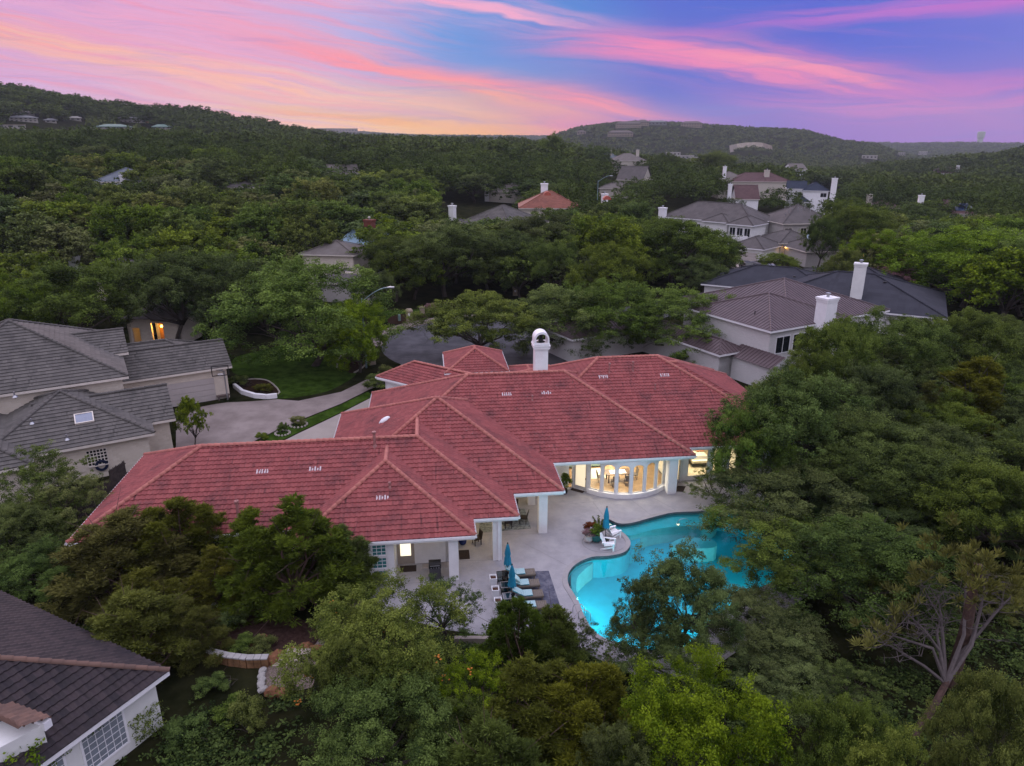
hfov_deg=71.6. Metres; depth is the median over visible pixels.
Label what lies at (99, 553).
cedar tree
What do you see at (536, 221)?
oak tree
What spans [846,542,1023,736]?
dead tree
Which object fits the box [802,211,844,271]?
oak tree
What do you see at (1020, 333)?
oak tree
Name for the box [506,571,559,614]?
outdoor rug
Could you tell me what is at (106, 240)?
oak tree
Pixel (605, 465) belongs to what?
arched window
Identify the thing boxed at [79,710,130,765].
window
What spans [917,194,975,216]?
solar roof house
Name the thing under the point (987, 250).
oak tree
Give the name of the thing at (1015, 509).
oak tree
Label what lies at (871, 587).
cedar tree
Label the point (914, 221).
oak tree
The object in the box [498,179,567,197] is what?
oak tree
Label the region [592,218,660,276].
oak tree
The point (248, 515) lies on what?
cedar tree
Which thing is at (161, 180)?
oak tree
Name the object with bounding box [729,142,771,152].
quarry bank
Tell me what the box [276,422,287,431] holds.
shrub
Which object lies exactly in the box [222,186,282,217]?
oak tree
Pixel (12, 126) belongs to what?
hillside house
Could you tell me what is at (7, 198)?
oak tree
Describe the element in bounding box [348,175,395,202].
oak tree
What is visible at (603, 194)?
hidden house
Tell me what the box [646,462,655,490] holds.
arched window
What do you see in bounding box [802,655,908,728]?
oak tree
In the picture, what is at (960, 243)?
oak tree
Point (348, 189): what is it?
oak tree
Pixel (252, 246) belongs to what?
oak tree
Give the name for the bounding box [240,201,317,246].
oak tree
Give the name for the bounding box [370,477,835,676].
pool deck
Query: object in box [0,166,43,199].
oak tree
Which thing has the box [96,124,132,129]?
hillside house
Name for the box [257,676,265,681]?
boulder
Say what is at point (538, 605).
sun lounger
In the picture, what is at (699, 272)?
oak tree
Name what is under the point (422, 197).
oak tree
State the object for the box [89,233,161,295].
oak tree
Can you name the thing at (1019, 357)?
oak tree
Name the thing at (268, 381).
bed edging
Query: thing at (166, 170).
oak tree
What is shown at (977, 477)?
oak tree
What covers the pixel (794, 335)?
window
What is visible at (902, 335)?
oak tree
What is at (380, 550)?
glass block window
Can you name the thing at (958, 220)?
oak tree
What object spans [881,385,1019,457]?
oak tree
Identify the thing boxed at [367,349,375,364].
mailbox pillar
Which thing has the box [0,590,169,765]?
house
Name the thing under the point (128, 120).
hillside house
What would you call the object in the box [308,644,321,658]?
boulder
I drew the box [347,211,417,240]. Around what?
oak tree
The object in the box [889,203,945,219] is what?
oak tree
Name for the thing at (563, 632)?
cedar tree
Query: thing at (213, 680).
shrub
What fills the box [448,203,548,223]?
tile roof house
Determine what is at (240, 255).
oak tree
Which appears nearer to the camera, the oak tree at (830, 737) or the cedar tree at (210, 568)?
the oak tree at (830, 737)
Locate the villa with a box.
[64,329,804,583]
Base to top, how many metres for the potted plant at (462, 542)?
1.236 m
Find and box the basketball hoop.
[211,365,228,399]
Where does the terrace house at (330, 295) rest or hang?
on the ground at (176, 693)
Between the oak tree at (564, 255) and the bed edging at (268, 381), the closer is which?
the bed edging at (268, 381)
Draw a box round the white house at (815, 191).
[784,177,837,214]
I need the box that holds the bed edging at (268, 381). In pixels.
[234,378,279,393]
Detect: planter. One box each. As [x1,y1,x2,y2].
[489,574,496,589]
[491,585,498,601]
[494,597,501,613]
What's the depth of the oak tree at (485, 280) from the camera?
114.74 m
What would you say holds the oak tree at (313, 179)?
on the ground at (176, 693)
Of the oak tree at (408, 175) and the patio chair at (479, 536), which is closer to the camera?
the patio chair at (479, 536)
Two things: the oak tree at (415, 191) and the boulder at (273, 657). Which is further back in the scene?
the oak tree at (415, 191)
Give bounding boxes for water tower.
[977,131,985,141]
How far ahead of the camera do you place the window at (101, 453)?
54.32 m
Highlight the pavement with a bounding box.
[372,314,472,345]
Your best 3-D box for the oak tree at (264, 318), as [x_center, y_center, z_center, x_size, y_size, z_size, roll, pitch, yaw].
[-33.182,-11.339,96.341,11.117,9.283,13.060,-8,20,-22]
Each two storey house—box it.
[658,201,782,261]
[761,204,861,266]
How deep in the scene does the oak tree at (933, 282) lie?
117.11 m
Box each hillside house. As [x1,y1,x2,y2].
[0,124,25,129]
[9,115,38,122]
[16,111,34,115]
[43,118,57,122]
[69,116,81,120]
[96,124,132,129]
[118,117,144,122]
[151,124,170,129]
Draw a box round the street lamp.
[361,286,393,367]
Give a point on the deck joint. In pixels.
(583, 538)
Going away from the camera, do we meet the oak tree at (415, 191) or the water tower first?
the oak tree at (415, 191)
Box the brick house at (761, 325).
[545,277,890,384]
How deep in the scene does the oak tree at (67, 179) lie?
153.84 m
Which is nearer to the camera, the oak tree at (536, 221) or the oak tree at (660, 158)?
the oak tree at (536, 221)
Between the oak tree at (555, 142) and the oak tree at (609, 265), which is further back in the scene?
the oak tree at (555, 142)
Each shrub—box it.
[160,711,209,753]
[191,671,236,698]
[210,605,248,628]
[210,690,258,728]
[225,631,256,653]
[225,689,268,733]
[228,375,253,385]
[245,633,277,654]
[253,383,273,392]
[254,431,268,439]
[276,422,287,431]
[289,415,306,425]
[323,614,346,643]
[362,373,384,388]
[378,364,392,372]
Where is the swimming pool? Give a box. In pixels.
[562,508,794,654]
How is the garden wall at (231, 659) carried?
on the ground at (176, 693)
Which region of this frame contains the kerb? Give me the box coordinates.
[380,318,495,364]
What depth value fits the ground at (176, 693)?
37.83 m
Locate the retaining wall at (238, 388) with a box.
[233,383,276,398]
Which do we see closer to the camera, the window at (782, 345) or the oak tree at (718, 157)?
the window at (782, 345)
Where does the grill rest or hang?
on the pool deck
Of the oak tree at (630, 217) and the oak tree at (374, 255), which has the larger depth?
the oak tree at (630, 217)
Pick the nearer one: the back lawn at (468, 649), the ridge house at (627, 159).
the back lawn at (468, 649)
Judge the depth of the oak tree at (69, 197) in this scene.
125.42 m
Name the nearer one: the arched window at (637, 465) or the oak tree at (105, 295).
the arched window at (637, 465)
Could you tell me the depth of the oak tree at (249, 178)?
216.62 m
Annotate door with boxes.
[158,323,164,338]
[167,378,216,406]
[397,543,414,563]
[574,465,586,490]
[677,460,680,482]
[740,252,757,261]
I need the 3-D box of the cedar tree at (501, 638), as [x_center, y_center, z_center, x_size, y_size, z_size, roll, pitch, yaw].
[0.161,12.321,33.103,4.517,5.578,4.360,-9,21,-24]
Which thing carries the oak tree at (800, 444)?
on the ground at (176, 693)
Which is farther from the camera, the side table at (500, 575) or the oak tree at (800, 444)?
the oak tree at (800, 444)
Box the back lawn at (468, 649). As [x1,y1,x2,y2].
[459,634,489,661]
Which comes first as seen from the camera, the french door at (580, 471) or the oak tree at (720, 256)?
the french door at (580, 471)
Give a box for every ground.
[0,109,1023,765]
[208,607,318,653]
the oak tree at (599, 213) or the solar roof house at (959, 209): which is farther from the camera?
the solar roof house at (959, 209)
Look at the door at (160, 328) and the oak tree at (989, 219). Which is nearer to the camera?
the door at (160, 328)
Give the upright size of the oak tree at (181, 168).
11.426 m
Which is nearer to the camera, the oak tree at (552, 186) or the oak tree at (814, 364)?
the oak tree at (814, 364)
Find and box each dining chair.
[624,475,628,485]
[634,466,638,479]
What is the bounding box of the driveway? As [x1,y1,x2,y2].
[176,373,383,447]
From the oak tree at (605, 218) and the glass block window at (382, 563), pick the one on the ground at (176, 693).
the oak tree at (605, 218)
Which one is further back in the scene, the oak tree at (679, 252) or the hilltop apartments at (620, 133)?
the hilltop apartments at (620, 133)
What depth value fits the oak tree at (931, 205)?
228.50 m
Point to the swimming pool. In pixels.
(591, 585)
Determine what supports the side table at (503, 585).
on the outdoor rug at (545, 579)
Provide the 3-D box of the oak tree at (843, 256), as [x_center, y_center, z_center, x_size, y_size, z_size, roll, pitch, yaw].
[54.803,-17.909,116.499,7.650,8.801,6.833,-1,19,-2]
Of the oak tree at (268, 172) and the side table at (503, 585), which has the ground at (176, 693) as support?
the oak tree at (268, 172)
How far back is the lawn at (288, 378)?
79.73 m
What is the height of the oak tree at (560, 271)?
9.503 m
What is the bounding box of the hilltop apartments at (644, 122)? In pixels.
[638,120,648,125]
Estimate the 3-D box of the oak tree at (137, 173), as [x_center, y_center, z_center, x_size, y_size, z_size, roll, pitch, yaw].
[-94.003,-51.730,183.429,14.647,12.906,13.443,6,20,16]
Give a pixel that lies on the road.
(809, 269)
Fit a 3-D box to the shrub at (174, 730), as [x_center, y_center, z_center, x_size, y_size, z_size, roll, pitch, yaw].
[-14.064,15.114,30.611,2.013,1.276,2.016,-6,20,-18]
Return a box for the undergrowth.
[0,395,1023,765]
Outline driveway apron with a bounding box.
[286,398,369,439]
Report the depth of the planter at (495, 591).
39.93 m
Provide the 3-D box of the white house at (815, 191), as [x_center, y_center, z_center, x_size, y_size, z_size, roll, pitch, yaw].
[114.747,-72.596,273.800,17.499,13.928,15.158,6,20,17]
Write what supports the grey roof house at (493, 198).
on the ground at (176, 693)
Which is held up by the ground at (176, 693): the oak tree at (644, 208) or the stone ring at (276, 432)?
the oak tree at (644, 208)
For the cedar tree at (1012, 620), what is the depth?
38.51 m
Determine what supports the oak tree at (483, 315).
on the ground at (176, 693)
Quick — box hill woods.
[17,99,1023,173]
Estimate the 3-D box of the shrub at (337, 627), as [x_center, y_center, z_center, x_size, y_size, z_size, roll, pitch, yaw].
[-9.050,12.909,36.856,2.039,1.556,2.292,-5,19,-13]
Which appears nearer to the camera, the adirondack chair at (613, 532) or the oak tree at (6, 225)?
the adirondack chair at (613, 532)
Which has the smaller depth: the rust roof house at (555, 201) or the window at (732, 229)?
the window at (732, 229)
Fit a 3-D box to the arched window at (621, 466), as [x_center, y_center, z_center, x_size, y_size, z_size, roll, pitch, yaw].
[8.098,6.962,51.385,0.823,2.215,0.060,0,19,1]
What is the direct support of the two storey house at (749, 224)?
on the ground at (176, 693)
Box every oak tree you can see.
[0,155,40,169]
[0,162,68,198]
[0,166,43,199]
[0,193,23,253]
[0,198,36,229]
[0,210,95,263]
[0,217,84,254]
[0,246,71,306]
[0,258,158,328]
[0,267,82,327]
[0,439,103,508]
[0,486,78,557]
[0,499,88,564]
[0,533,87,602]
[1,198,95,245]
[2,253,43,282]
[5,160,78,198]
[14,182,94,205]
[15,222,133,266]
[21,466,112,533]
[25,278,107,314]
[27,167,100,202]
[36,182,108,223]
[51,155,109,179]
[52,176,101,193]
[53,153,112,179]
[61,210,101,257]
[62,229,137,265]
[69,144,117,160]
[74,200,173,258]
[81,183,133,209]
[87,183,129,199]
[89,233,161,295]
[90,150,143,175]
[93,190,157,241]
[102,212,156,250]
[103,282,183,324]
[104,248,222,339]
[118,157,161,185]
[130,192,190,215]
[138,254,192,304]
[139,172,191,194]
[140,156,196,188]
[141,209,232,255]
[144,222,239,260]
[157,182,237,217]
[159,157,204,171]
[159,245,258,339]
[160,203,227,234]
[164,163,228,191]
[165,244,278,324]
[172,395,213,444]
[174,186,199,205]
[176,157,236,190]
[184,146,237,162]
[185,212,275,237]
[190,252,406,366]
[196,220,225,241]
[204,188,255,234]
[208,261,324,324]
[210,192,249,217]
[217,258,326,327]
[219,192,277,216]
[220,166,266,185]
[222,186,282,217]
[223,236,294,264]
[223,268,302,329]
[225,232,292,268]
[226,200,297,258]
[230,199,266,215]
[235,212,303,244]
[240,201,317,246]
[252,172,312,199]
[261,163,320,185]
[262,169,316,196]
[265,176,339,196]
[265,567,471,714]
[273,180,326,242]
[274,204,346,255]
[281,176,347,210]
[281,197,361,245]
[287,643,469,765]
[295,156,341,173]
[296,621,402,719]
[298,159,342,173]
[309,181,356,203]
[313,293,395,372]
[315,190,385,208]
[317,208,405,240]
[323,204,394,235]
[346,219,427,260]
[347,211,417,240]
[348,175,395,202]
[348,187,405,207]
[351,168,420,192]
[357,230,438,301]
[359,190,412,207]
[359,265,402,310]
[371,195,406,220]
[376,168,423,187]
[377,241,448,299]
[378,194,449,228]
[383,177,442,201]
[383,192,447,222]
[388,181,441,203]
[391,186,443,220]
[393,216,441,234]
[393,223,502,296]
[395,668,513,765]
[400,289,545,349]
[407,573,487,647]
[409,219,461,235]
[417,169,448,194]
[421,163,465,197]
[428,217,485,285]
[429,647,514,714]
[447,239,525,292]
[448,172,498,202]
[451,226,556,291]
[452,217,525,278]
[464,216,518,229]
[477,217,516,228]
[479,223,558,257]
[486,139,507,142]
[494,241,557,298]
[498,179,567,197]
[498,206,582,273]
[501,283,619,358]
[519,223,583,258]
[524,229,581,298]
[528,183,578,197]
[528,242,597,287]
[530,207,566,225]
[536,131,570,154]
[547,208,581,223]
[548,272,656,354]
[559,211,647,258]
[559,214,651,276]
[563,240,655,311]
[564,210,613,224]
[567,616,606,661]
[575,716,692,765]
[584,142,612,176]
[586,206,603,217]
[590,201,644,221]
[591,608,727,702]
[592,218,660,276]
[603,213,636,223]
[603,642,801,765]
[609,199,654,223]
[609,568,679,664]
[616,215,745,284]
[618,282,736,362]
[626,536,745,653]
[631,233,681,282]
[645,152,684,172]
[648,238,694,273]
[675,253,729,293]
[680,238,747,266]
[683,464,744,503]
[685,454,886,577]
[686,232,739,264]
[689,149,741,168]
[691,580,837,683]
[698,498,887,605]
[703,398,799,502]
[704,366,875,478]
[714,630,863,727]
[745,370,822,410]
[755,252,801,269]
[764,512,970,637]
[768,410,855,464]
[770,689,914,765]
[776,343,846,411]
[777,402,944,520]
[779,355,848,378]
[787,312,882,381]
[797,196,898,246]
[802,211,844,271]
[802,484,950,559]
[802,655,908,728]
[806,421,971,517]
[817,247,872,272]
[820,358,948,428]
[821,361,904,428]
[822,340,905,367]
[823,709,928,765]
[829,228,908,271]
[846,210,912,233]
[847,305,963,403]
[850,422,1023,511]
[854,232,915,273]
[866,344,956,399]
[875,218,1023,307]
[875,419,1005,488]
[881,313,949,334]
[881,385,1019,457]
[886,245,970,289]
[888,224,968,250]
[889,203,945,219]
[891,458,1023,577]
[894,220,928,230]
[896,200,962,217]
[896,219,971,240]
[898,326,989,357]
[898,664,1023,765]
[901,346,967,385]
[908,234,934,262]
[909,199,974,214]
[913,216,932,220]
[918,306,1023,381]
[919,365,1023,424]
[922,486,1023,562]
[929,224,998,245]
[932,214,980,224]
[934,238,984,280]
[947,215,999,240]
[951,246,1023,321]
[953,239,1023,315]
[963,211,1023,218]
[964,217,1007,232]
[970,351,1023,397]
[972,236,1023,318]
[972,313,1023,346]
[982,213,1023,233]
[982,327,1023,346]
[983,337,1023,380]
[991,389,1023,457]
[992,419,1023,474]
[1001,469,1023,551]
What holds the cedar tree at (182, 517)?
on the ground at (176, 693)
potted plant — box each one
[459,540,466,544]
[561,472,572,494]
[582,528,595,542]
[583,521,595,533]
[589,523,604,542]
[592,515,602,531]
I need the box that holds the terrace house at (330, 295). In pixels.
[308,268,393,303]
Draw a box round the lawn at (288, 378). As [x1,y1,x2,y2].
[231,338,360,398]
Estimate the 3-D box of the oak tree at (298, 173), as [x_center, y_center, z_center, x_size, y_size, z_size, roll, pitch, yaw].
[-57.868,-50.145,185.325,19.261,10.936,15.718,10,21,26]
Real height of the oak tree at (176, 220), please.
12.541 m
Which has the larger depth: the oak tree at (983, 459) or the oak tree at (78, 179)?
the oak tree at (78, 179)
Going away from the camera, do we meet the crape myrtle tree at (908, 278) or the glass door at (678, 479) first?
the glass door at (678, 479)
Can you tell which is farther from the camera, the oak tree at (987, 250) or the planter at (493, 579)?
the oak tree at (987, 250)
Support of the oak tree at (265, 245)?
on the ground at (176, 693)
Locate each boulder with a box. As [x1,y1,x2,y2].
[257,672,265,678]
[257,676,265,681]
[257,681,264,687]
[257,685,267,693]
[258,666,266,672]
[264,685,278,698]
[269,652,280,665]
[277,687,287,697]
[298,641,312,647]
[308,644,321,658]
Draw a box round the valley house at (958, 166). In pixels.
[933,165,959,173]
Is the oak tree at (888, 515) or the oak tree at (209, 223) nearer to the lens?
the oak tree at (888, 515)
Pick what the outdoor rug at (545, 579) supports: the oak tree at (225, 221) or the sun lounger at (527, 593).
the sun lounger at (527, 593)
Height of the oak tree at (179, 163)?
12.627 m
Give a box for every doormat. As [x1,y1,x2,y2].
[400,565,415,571]
[459,550,469,559]
[571,488,583,492]
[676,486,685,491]
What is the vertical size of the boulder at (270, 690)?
0.518 m
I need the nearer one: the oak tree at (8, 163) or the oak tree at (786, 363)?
the oak tree at (786, 363)
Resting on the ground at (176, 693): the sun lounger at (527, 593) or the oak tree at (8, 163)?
the oak tree at (8, 163)
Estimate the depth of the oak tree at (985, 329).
67.14 m
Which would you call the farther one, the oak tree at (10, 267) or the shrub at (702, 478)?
the oak tree at (10, 267)
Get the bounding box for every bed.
[236,379,277,393]
[338,356,364,372]
[387,307,454,323]
[689,450,707,465]
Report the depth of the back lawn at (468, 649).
36.23 m
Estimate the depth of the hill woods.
1335.27 m
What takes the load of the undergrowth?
on the ground at (176, 693)
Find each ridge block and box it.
[317,128,335,131]
[336,128,357,131]
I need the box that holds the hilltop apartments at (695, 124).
[681,121,701,127]
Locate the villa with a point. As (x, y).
(415, 461)
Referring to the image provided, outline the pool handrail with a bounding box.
[572,603,590,620]
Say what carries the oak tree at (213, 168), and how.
on the ground at (176, 693)
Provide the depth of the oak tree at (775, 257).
132.40 m
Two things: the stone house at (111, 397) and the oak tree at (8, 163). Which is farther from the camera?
the oak tree at (8, 163)
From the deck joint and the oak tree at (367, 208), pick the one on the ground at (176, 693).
the oak tree at (367, 208)
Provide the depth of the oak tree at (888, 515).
43.98 m
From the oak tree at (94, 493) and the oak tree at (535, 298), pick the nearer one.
the oak tree at (94, 493)
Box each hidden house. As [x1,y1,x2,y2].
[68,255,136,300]
[587,192,616,212]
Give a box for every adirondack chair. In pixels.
[600,532,615,551]
[603,525,621,540]
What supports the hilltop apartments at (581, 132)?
on the ground at (176, 693)
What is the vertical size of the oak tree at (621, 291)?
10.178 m
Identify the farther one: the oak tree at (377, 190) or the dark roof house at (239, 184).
the dark roof house at (239, 184)
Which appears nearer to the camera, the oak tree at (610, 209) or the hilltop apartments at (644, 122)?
the oak tree at (610, 209)
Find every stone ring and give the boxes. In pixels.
[274,429,290,436]
[289,420,307,427]
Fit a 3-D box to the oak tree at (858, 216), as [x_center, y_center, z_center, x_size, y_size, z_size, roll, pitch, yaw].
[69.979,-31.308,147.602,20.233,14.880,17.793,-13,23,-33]
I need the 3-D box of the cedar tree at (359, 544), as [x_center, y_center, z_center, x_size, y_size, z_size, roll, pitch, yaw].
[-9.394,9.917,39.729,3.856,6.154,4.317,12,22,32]
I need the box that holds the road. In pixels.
[497,267,836,339]
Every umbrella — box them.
[504,542,511,578]
[508,564,515,587]
[602,506,609,541]
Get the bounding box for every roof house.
[91,167,141,190]
[224,181,259,189]
[299,240,369,269]
[342,217,395,243]
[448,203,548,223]
[485,183,534,203]
[518,181,579,215]
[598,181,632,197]
[616,165,652,181]
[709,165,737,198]
[727,183,759,210]
[728,169,787,201]
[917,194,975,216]
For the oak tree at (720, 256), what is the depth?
129.96 m
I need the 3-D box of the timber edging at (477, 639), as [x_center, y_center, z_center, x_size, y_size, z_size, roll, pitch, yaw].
[-0.778,13.293,36.742,4.400,0.350,0.240,0,19,0]
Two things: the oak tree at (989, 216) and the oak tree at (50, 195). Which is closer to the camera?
the oak tree at (50, 195)
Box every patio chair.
[472,528,482,545]
[504,521,511,528]
[519,510,528,523]
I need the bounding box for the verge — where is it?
[257,392,370,440]
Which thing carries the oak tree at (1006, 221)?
on the ground at (176, 693)
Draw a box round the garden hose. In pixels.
[95,460,108,470]
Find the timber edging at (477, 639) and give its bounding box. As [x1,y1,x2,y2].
[454,636,488,643]
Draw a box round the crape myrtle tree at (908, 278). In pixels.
[871,265,918,281]
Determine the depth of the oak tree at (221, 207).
141.49 m
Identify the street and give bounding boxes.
[382,319,567,365]
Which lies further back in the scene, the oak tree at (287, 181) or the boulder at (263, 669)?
the oak tree at (287, 181)
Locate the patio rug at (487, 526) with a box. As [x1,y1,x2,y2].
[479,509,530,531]
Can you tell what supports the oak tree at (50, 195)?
on the ground at (176, 693)
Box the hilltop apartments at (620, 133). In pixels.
[608,130,632,136]
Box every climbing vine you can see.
[2,737,44,765]
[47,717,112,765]
[127,700,166,745]
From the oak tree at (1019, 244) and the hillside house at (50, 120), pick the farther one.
the hillside house at (50, 120)
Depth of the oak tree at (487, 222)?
137.18 m
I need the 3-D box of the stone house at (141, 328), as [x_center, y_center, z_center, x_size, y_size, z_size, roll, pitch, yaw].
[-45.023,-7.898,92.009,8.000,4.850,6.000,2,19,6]
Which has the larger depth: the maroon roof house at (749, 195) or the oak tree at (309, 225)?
the maroon roof house at (749, 195)
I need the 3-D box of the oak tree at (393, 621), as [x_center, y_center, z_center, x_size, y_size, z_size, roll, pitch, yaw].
[-5.967,11.984,32.057,7.481,6.409,7.569,5,20,16]
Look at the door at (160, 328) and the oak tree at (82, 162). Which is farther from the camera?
the oak tree at (82, 162)
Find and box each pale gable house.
[326,164,358,174]
[784,163,807,178]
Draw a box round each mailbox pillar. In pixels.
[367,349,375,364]
[405,308,412,322]
[512,287,517,295]
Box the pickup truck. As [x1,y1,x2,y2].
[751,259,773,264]
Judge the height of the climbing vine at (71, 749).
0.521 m
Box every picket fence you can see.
[75,473,119,524]
[108,460,126,480]
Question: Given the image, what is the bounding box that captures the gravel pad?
[265,659,315,691]
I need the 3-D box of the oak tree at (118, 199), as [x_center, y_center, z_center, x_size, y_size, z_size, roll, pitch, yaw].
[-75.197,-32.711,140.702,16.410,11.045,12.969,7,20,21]
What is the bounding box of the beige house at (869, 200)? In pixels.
[866,193,899,208]
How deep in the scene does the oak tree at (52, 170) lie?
155.94 m
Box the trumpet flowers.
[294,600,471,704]
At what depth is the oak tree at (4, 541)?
42.79 m
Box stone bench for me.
[216,393,229,399]
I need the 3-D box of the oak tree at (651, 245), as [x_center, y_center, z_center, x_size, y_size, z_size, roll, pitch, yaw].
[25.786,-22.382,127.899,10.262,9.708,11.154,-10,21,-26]
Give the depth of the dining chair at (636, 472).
54.35 m
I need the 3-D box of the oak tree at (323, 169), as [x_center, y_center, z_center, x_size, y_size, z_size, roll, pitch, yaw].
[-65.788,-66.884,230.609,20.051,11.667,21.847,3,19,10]
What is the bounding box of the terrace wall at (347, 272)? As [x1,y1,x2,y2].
[315,269,360,277]
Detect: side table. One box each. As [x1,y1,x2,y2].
[496,571,508,583]
[500,581,511,594]
[502,592,515,602]
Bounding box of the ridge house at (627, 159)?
[611,150,645,173]
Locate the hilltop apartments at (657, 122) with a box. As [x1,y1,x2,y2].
[649,120,666,124]
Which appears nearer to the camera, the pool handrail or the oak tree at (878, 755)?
the oak tree at (878, 755)
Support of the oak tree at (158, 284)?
on the ground at (176, 693)
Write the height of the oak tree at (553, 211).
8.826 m
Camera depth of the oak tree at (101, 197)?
138.22 m
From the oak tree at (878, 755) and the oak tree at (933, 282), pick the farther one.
the oak tree at (933, 282)
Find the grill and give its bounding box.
[422,559,447,579]
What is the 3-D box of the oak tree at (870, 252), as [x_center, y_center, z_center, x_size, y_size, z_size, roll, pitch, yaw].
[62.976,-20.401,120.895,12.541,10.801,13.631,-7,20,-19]
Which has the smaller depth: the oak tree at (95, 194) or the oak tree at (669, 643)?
the oak tree at (669, 643)
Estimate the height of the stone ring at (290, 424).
0.170 m
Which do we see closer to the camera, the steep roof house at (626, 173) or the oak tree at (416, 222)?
the oak tree at (416, 222)
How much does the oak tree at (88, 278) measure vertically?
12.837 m
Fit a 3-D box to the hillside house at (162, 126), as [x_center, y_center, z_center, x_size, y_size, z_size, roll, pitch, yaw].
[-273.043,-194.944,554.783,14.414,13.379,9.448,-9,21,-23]
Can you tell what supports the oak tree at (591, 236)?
on the ground at (176, 693)
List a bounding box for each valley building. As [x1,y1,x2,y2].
[666,152,680,155]
[677,155,693,157]
[862,155,877,159]
[918,151,927,154]
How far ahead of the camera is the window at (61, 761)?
27.41 m
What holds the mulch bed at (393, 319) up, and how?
on the ground at (176, 693)
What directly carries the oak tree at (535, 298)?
on the ground at (176, 693)
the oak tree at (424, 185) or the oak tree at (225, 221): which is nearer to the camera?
the oak tree at (225, 221)
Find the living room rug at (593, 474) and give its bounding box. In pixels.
[571,468,605,478]
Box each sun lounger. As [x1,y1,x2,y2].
[502,565,535,578]
[506,574,539,589]
[508,587,543,599]
[512,596,546,609]
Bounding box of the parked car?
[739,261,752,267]
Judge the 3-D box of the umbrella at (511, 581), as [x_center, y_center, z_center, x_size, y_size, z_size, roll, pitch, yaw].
[0.000,11.157,39.867,0.485,2.380,0.485,-3,19,-10]
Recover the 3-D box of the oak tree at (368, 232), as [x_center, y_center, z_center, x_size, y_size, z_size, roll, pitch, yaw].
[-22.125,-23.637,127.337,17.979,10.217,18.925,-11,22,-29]
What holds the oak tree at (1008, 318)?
on the ground at (176, 693)
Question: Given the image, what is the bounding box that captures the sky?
[0,0,1023,143]
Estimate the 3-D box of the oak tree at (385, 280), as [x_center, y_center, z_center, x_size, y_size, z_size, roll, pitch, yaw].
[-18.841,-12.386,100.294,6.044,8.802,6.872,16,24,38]
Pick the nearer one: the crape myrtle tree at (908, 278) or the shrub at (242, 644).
the shrub at (242, 644)
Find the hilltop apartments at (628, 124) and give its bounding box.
[616,121,640,127]
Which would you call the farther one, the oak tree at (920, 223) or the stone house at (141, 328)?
the oak tree at (920, 223)
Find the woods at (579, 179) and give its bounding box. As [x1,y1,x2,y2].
[0,124,1023,272]
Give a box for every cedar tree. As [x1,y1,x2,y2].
[34,488,206,627]
[48,507,72,561]
[82,573,218,684]
[99,565,202,661]
[110,492,228,593]
[155,592,235,676]
[181,543,270,635]
[196,498,316,626]
[211,491,378,670]
[311,520,386,604]
[440,633,589,765]
[445,698,550,765]
[471,595,560,690]
[520,646,648,765]
[522,587,588,666]
[855,558,946,624]
[893,380,958,424]
[896,509,1023,688]
[921,352,1019,451]
[956,564,1023,626]
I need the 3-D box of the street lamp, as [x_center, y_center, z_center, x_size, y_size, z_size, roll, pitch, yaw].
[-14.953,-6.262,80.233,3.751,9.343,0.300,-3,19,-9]
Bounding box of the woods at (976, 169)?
[0,81,1023,191]
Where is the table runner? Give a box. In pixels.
[609,469,625,473]
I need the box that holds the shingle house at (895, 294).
[701,259,948,334]
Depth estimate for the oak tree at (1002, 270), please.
97.43 m
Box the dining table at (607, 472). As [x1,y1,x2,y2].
[605,468,629,482]
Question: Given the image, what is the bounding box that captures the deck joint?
[418,494,687,607]
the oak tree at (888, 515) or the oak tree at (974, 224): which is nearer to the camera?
the oak tree at (888, 515)
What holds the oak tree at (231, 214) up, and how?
on the ground at (176, 693)
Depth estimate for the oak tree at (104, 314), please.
96.48 m
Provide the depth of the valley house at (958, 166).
588.98 m
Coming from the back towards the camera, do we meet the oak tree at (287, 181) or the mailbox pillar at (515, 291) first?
the oak tree at (287, 181)
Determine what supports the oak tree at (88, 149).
on the ground at (176, 693)
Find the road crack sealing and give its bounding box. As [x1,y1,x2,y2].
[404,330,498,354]
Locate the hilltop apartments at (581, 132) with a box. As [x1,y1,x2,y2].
[577,130,585,134]
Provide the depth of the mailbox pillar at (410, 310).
100.96 m
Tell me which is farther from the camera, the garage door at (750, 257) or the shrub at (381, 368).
the garage door at (750, 257)
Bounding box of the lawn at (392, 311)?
[380,309,429,320]
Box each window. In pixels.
[49,754,66,765]
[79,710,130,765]
[85,447,108,467]
[371,545,386,555]
[373,557,386,568]
[590,464,600,490]
[603,465,614,492]
[618,466,629,492]
[632,465,643,492]
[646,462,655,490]
[687,450,708,476]
[729,227,735,234]
[736,228,742,235]
[744,228,750,237]
[774,335,790,353]
[791,333,804,350]
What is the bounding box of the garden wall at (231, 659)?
[204,648,268,667]
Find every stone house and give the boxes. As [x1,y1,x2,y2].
[0,318,231,503]
[120,304,202,342]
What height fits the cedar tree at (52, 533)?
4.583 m
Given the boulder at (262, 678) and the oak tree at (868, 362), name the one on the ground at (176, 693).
the oak tree at (868, 362)

